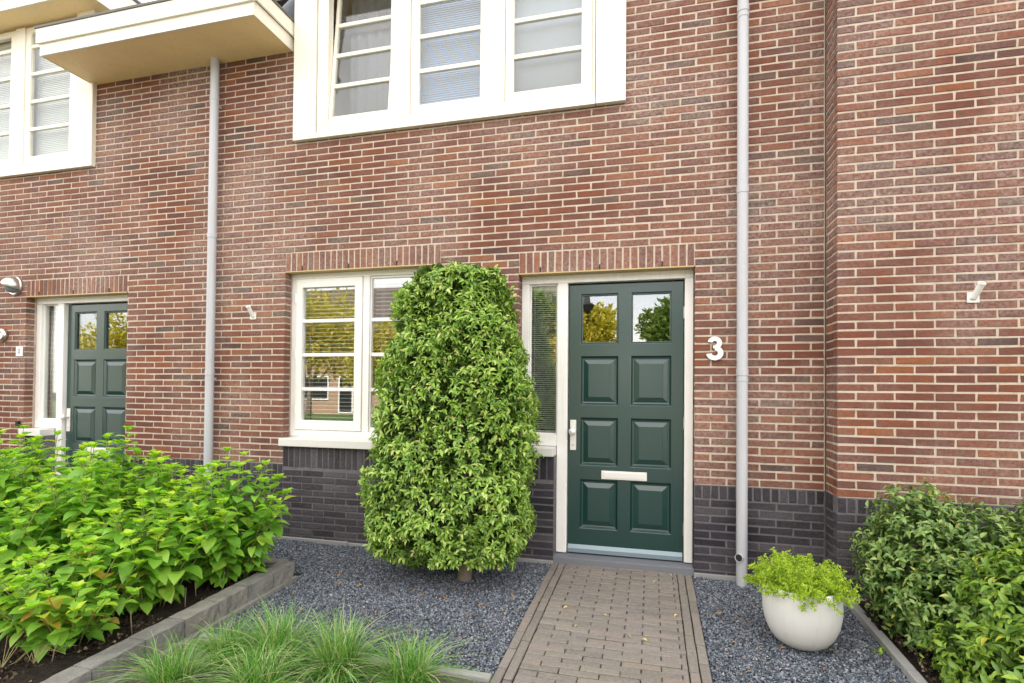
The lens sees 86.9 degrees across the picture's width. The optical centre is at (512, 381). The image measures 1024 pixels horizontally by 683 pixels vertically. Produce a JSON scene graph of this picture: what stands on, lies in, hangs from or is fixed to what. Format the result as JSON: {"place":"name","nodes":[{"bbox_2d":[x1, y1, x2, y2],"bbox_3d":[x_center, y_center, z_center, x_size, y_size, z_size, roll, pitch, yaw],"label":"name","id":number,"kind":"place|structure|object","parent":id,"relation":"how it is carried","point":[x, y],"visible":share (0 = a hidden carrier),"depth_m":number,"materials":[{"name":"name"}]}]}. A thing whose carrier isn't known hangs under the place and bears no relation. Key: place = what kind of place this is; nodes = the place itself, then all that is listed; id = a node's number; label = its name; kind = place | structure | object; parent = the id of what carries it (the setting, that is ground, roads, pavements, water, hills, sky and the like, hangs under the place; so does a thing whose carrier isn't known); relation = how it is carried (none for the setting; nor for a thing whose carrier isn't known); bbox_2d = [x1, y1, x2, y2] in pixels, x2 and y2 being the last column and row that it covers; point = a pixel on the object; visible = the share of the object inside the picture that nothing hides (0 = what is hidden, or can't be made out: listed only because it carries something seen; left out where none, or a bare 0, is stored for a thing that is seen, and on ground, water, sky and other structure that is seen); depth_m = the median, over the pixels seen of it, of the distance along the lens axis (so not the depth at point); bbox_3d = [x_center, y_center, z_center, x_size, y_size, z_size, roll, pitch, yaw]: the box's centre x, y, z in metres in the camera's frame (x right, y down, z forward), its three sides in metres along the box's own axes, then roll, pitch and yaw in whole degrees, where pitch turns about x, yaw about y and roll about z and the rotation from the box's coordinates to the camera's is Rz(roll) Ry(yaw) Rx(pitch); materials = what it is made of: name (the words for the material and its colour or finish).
{"place":"outdoors","nodes":[
{"label":"outdoors","id":0,"kind":"place"},
{"bbox_2d":[0,633,45,667],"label":"dry grass","id":1,"kind":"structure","parent":0,"point":[2,665],"depth_m":2.87,"materials":[{"name":"beige plant"}]},
{"bbox_2d":[8,639,74,665],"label":"dry grass","id":2,"kind":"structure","parent":0,"point":[34,661],"depth_m":2.87,"materials":[{"name":"brown plant"}]},
{"bbox_2d":[0,552,255,682],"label":"soil bed","id":3,"kind":"object","parent":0,"point":[49,669],"visible":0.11,"depth_m":3.12,"materials":[{"name":"brown soil"}]},
{"bbox_2d":[0,494,60,619],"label":"hydrangea","id":4,"kind":"object","parent":3,"relation":"on","point":[6,556],"visible":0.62,"depth_m":3.47,"materials":[{"name":"green plant"}]},
{"bbox_2d":[0,429,65,574],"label":"hydrangea","id":5,"kind":"object","parent":3,"relation":"on","point":[9,482],"visible":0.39,"depth_m":3.98,"materials":[{"name":"green plant"}]},
{"bbox_2d":[0,425,88,554],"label":"hydrangea","id":6,"kind":"object","parent":3,"relation":"on","point":[36,441],"visible":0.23,"depth_m":4.47,"materials":[{"name":"green plant"}]},
{"bbox_2d":[0,529,149,662],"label":"hydrangea","id":7,"kind":"object","parent":3,"relation":"on","point":[74,609],"visible":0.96,"depth_m":3.01,"materials":[{"name":"green plant"}]},
{"bbox_2d":[0,442,155,594],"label":"hydrangea","id":8,"kind":"object","parent":3,"relation":"on","point":[85,501],"visible":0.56,"depth_m":3.71,"materials":[{"name":"green plant"}]},
{"bbox_2d":[26,426,171,524],"bbox_3d":[-3.285,0.932,4.370,0.919,1.159,0.929,0,-1,14],"label":"hydrangea","id":9,"kind":"object","parent":3,"relation":"on","point":[118,459],"visible":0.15,"depth_m":4.36,"materials":[{"name":"green plant"}]},
{"bbox_2d":[130,610,132,635],"bbox_3d":[-2.280,1.445,3.234,0.025,0.151,0.010,0,-1,14],"label":"dry stalk","id":10,"kind":"object","parent":3,"relation":"on","point":[131,623],"visible":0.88,"depth_m":3.23,"materials":[{"name":"brown plant"}]},
{"bbox_2d":[58,487,227,614],"bbox_3d":[-2.409,1.107,3.606,0.896,0.838,0.920,0,-1,14],"label":"hydrangea","id":11,"kind":"object","parent":3,"relation":"on","point":[155,546],"visible":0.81,"depth_m":3.44,"materials":[{"name":"green plant"}]},
{"bbox_2d":[103,451,218,560],"bbox_3d":[-2.712,1.022,4.256,0.766,0.986,0.822,1,-1,-8],"label":"hydrangea","id":12,"kind":"object","parent":3,"relation":"on","point":[154,480],"visible":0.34,"depth_m":4.12,"materials":[{"name":"green plant"}]},
{"bbox_2d":[159,447,294,588],"bbox_3d":[-2.098,1.006,3.990,0.966,1.024,0.843,0,-1,14],"label":"hydrangea","id":13,"kind":"object","parent":3,"relation":"on","point":[232,550],"visible":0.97,"depth_m":3.93,"materials":[{"name":"green plant"}]},
{"bbox_2d":[0,561,993,682],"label":"soil crumbs","id":14,"kind":"object","parent":3,"relation":"on","point":[900,642],"visible":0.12,"depth_m":3.05,"materials":[{"name":"brown soil"}]},
{"bbox_2d":[142,532,344,575],"bbox_3d":[-4.891,1.530,5.486,6.800,0.038,0.920,0,-1,14],"label":"gravel bed base","id":15,"kind":"object","parent":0,"point":[297,574],"visible":0.11,"depth_m":4.77,"materials":[{"name":"grey gravel"}]},
{"bbox_2d":[123,640,489,682],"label":"planting ground","id":16,"kind":"structure","parent":0,"point":[314,679],"depth_m":2.89,"materials":[{"name":"soil"}]},
{"bbox_2d":[89,622,290,682],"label":"grass tuft","id":17,"kind":"object","parent":16,"relation":"on","point":[163,674],"visible":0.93,"depth_m":2.75,"materials":[{"name":"green plant"}]},
{"bbox_2d":[123,605,293,682],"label":"grass tuft","id":18,"kind":"object","parent":16,"relation":"on","point":[217,642],"visible":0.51,"depth_m":3.02,"materials":[{"name":"green plant"}]},
{"bbox_2d":[157,594,374,682],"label":"grass tuft","id":19,"kind":"object","parent":16,"relation":"on","point":[284,630],"visible":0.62,"depth_m":3.02,"materials":[{"name":"green plant"}]},
{"bbox_2d":[148,626,386,682],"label":"grass tuft","id":20,"kind":"object","parent":16,"relation":"on","point":[259,676],"visible":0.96,"depth_m":2.73,"materials":[{"name":"green plant"}]},
{"bbox_2d":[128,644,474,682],"bbox_3d":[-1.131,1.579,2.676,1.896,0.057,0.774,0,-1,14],"label":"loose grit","id":21,"kind":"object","parent":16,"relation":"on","point":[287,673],"visible":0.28,"depth_m":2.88,"materials":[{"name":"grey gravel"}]},
{"bbox_2d":[223,605,441,682],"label":"grass tuft","id":22,"kind":"object","parent":16,"relation":"on","point":[339,649],"visible":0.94,"depth_m":2.85,"materials":[{"name":"green plant"}]},
{"bbox_2d":[303,624,504,682],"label":"grass tuft","id":23,"kind":"object","parent":16,"relation":"on","point":[417,666],"visible":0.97,"depth_m":2.77,"materials":[{"name":"green plant"}]},
{"bbox_2d":[490,563,711,682],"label":"path","id":24,"kind":"structure","parent":0,"point":[551,642],"depth_m":3.36,"materials":[{"name":"brick pavers"}]},
{"bbox_2d":[692,576,908,682],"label":"gravel bed base","id":25,"kind":"object","parent":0,"point":[732,671],"visible":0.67,"depth_m":3.10,"materials":[{"name":"grey gravel"}]},
{"bbox_2d":[209,538,910,682],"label":"gravel","id":26,"kind":"structure","parent":25,"relation":"on","point":[306,550],"depth_m":3.62,"materials":[{"name":"grey gravel"}]},
{"bbox_2d":[356,261,543,582],"bbox_3d":[-0.481,0.327,4.290,1.483,2.554,0.999,0,-1,14],"label":"column shrub","id":27,"kind":"object","parent":26,"relation":"on","point":[464,310],"visible":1,"depth_m":3.97,"materials":[{"name":"green plant"}]},
{"bbox_2d":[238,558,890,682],"bbox_3d":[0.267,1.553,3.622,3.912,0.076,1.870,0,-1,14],"label":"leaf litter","id":28,"kind":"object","parent":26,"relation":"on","point":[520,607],"visible":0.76,"depth_m":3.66,"materials":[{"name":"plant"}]},
{"bbox_2d":[762,583,843,650],"bbox_3d":[1.726,1.389,3.222,0.428,0.360,0.428,0,-1,14],"label":"planter pot","id":29,"kind":"object","parent":26,"relation":"on","point":[790,623],"visible":0.56,"depth_m":3.05,"materials":[{"name":"ceramic"}]},
{"bbox_2d":[742,547,861,615],"bbox_3d":[1.723,1.159,3.219,0.616,0.266,0.641,0,-1,14],"label":"potted leafy shrub","id":30,"kind":"object","parent":29,"relation":"in","point":[786,573],"visible":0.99,"depth_m":3.11,"materials":[{"name":"green plant"}]},
{"bbox_2d":[865,643,891,654],"bbox_3d":[2.123,1.550,3.102,0.130,0.038,0.113,1,-1,-21],"label":"weed","id":31,"kind":"object","parent":26,"relation":"on","point":[879,651],"visible":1,"depth_m":3.12,"materials":[{"name":"green plant"}]},
{"bbox_2d":[857,601,987,682],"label":"soil bed","id":32,"kind":"object","parent":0,"point":[911,658],"visible":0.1,"depth_m":3.10,"materials":[{"name":"brown soil"}]},
{"bbox_2d":[848,477,1023,662],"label":"evergreen shrub","id":33,"kind":"object","parent":32,"relation":"on","point":[916,594],"visible":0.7,"depth_m":3.19,"materials":[{"name":"green plant"}]},
{"bbox_2d":[916,533,1023,682],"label":"evergreen shrub","id":34,"kind":"object","parent":32,"relation":"on","point":[987,641],"visible":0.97,"depth_m":2.66,"materials":[{"name":"green plant"}]},
{"label":"ground","id":35,"kind":"structure","parent":0,"visible":0},
{"bbox_2d":[0,0,187,518],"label":"brick house","id":36,"kind":"structure","parent":35,"relation":"on","point":[89,228],"depth_m":5.98,"materials":[{"name":"brick"}]},
{"bbox_2d":[0,328,7,341],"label":"wall lamp","id":37,"kind":"object","parent":36,"relation":"attached to","point":[3,335],"visible":1,"depth_m":6.18,"materials":[{"name":"metal"}]},
{"bbox_2d":[0,43,10,160],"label":"venetian blind","id":38,"kind":"object","parent":36,"relation":"attached to","point":[4,47],"visible":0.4,"depth_m":6.40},
{"bbox_2d":[0,276,22,294],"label":"wall lamp","id":39,"kind":"object","parent":36,"relation":"attached to","point":[13,285],"visible":1,"depth_m":6.11,"materials":[{"name":"metal"}]},
{"bbox_2d":[16,346,22,355],"bbox_3d":[-5.607,-0.341,6.147,0.100,0.110,0.012,0,-1,14],"label":"number plate","id":40,"kind":"object","parent":36,"relation":"attached to","point":[19,351],"visible":1,"depth_m":6.14,"materials":[{"name":"white paint"}]},
{"bbox_2d":[36,49,69,155],"bbox_3d":[-5.185,-3.247,6.192,0.690,1.480,0.040,0,-1,14],"label":"venetian blind","id":41,"kind":"object","parent":36,"relation":"attached to","point":[51,138],"visible":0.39,"depth_m":6.22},
{"bbox_2d":[49,306,57,417],"bbox_3d":[-5.339,-0.221,6.319,0.160,1.310,0.028,0,-1,14],"label":"curtain","id":42,"kind":"object","parent":36,"relation":"hanging from","point":[53,359],"visible":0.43,"depth_m":6.32,"materials":[{"name":"white fabric"}]},
{"bbox_2d":[60,303,127,483],"bbox_3d":[-4.632,0.293,6.035,0.974,2.330,0.139,0,-1,14],"label":"door","id":43,"kind":"structure","parent":36,"relation":"in","point":[96,378],"depth_m":6.08,"materials":[{"name":"paint"}]},
{"bbox_2d":[40,558,298,682],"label":"bed edging","id":44,"kind":"object","parent":35,"relation":"on","point":[276,577],"visible":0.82,"depth_m":3.25,"materials":[{"name":"grey concrete"}]},
{"bbox_2d":[198,633,491,682],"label":"concrete edging","id":45,"kind":"object","parent":35,"relation":"on","point":[469,676],"visible":0.12,"depth_m":2.89,"materials":[{"name":"grey concrete"}]},
{"bbox_2d":[34,0,824,585],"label":"brick house","id":46,"kind":"structure","parent":35,"relation":"on","point":[646,196],"depth_m":4.70,"materials":[{"name":"brick"}]},
{"bbox_2d":[246,305,255,319],"bbox_3d":[-2.586,-0.684,5.337,0.070,0.135,0.102,0,-1,14],"label":"flagpole holder","id":47,"kind":"object","parent":46,"relation":"attached to","point":[251,313],"visible":1,"depth_m":5.34,"materials":[{"name":"white paint"}]},
{"bbox_2d":[304,288,354,417],"bbox_3d":[-1.762,-0.278,5.370,0.700,1.500,0.043,0,-1,14],"label":"venetian blind","id":48,"kind":"object","parent":46,"relation":"attached to","point":[310,344],"visible":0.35,"depth_m":5.39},
{"bbox_2d":[278,269,439,449],"bbox_3d":[-1.424,-0.215,5.145,1.654,1.694,0.245,0,-1,14],"label":"window","id":49,"kind":"structure","parent":46,"relation":"in","point":[355,434],"depth_m":5.21,"materials":[{"name":"white paint"}]},
{"bbox_2d":[350,0,390,114],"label":"curtain","id":50,"kind":"object","parent":46,"relation":"hanging from","point":[370,98],"visible":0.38,"depth_m":5.49,"materials":[{"name":"fabric"}]},
{"bbox_2d":[373,278,411,424],"bbox_3d":[-1.002,-0.264,5.174,0.690,1.480,0.043,0,-1,14],"label":"venetian blind","id":51,"kind":"object","parent":46,"relation":"attached to","point":[381,282],"visible":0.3,"depth_m":5.23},
{"bbox_2d":[421,0,480,104],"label":"venetian blind","id":52,"kind":"object","parent":46,"relation":"attached to","point":[443,92],"visible":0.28,"depth_m":5.00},
{"bbox_2d":[531,287,556,431],"bbox_3d":[0.295,-0.195,4.853,0.253,1.295,0.040,0,-1,14],"label":"venetian blind","id":53,"kind":"object","parent":46,"relation":"attached to","point":[539,290],"visible":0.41,"depth_m":4.84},
{"bbox_2d":[515,0,581,91],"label":"roller blind","id":54,"kind":"object","parent":46,"relation":"attached to","point":[549,71],"depth_m":4.77,"materials":[{"name":"fabric"}]},
{"bbox_2d":[567,281,684,560],"bbox_3d":[0.958,0.322,4.591,0.974,2.330,0.139,0,-1,14],"label":"door","id":55,"kind":"structure","parent":46,"relation":"in","point":[617,514],"depth_m":4.61,"materials":[{"name":"paint"}]},
{"bbox_2d":[706,337,722,359],"bbox_3d":[1.605,-0.260,4.278,0.128,0.188,0.024,0,-1,14],"label":"house number","id":56,"kind":"object","parent":46,"relation":"attached to","point":[718,349],"visible":1,"depth_m":4.26,"materials":[{"name":"white paint"}]},
{"bbox_2d":[845,599,927,682],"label":"concrete edging","id":57,"kind":"object","parent":35,"relation":"on","point":[906,667],"visible":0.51,"depth_m":3.13,"materials":[{"name":"grey concrete"}]},
{"bbox_2d":[825,0,1023,603],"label":"brick house","id":58,"kind":"structure","parent":35,"relation":"on","point":[924,193],"depth_m":3.73,"materials":[{"name":"brick"}]},
{"bbox_2d":[967,281,985,302],"bbox_3d":[3.117,-0.598,3.610,0.066,0.134,0.106,1,-1,-8],"label":"flagpole holder","id":59,"kind":"object","parent":58,"relation":"attached to","point":[973,297],"visible":1,"depth_m":3.62,"materials":[{"name":"white paint"}]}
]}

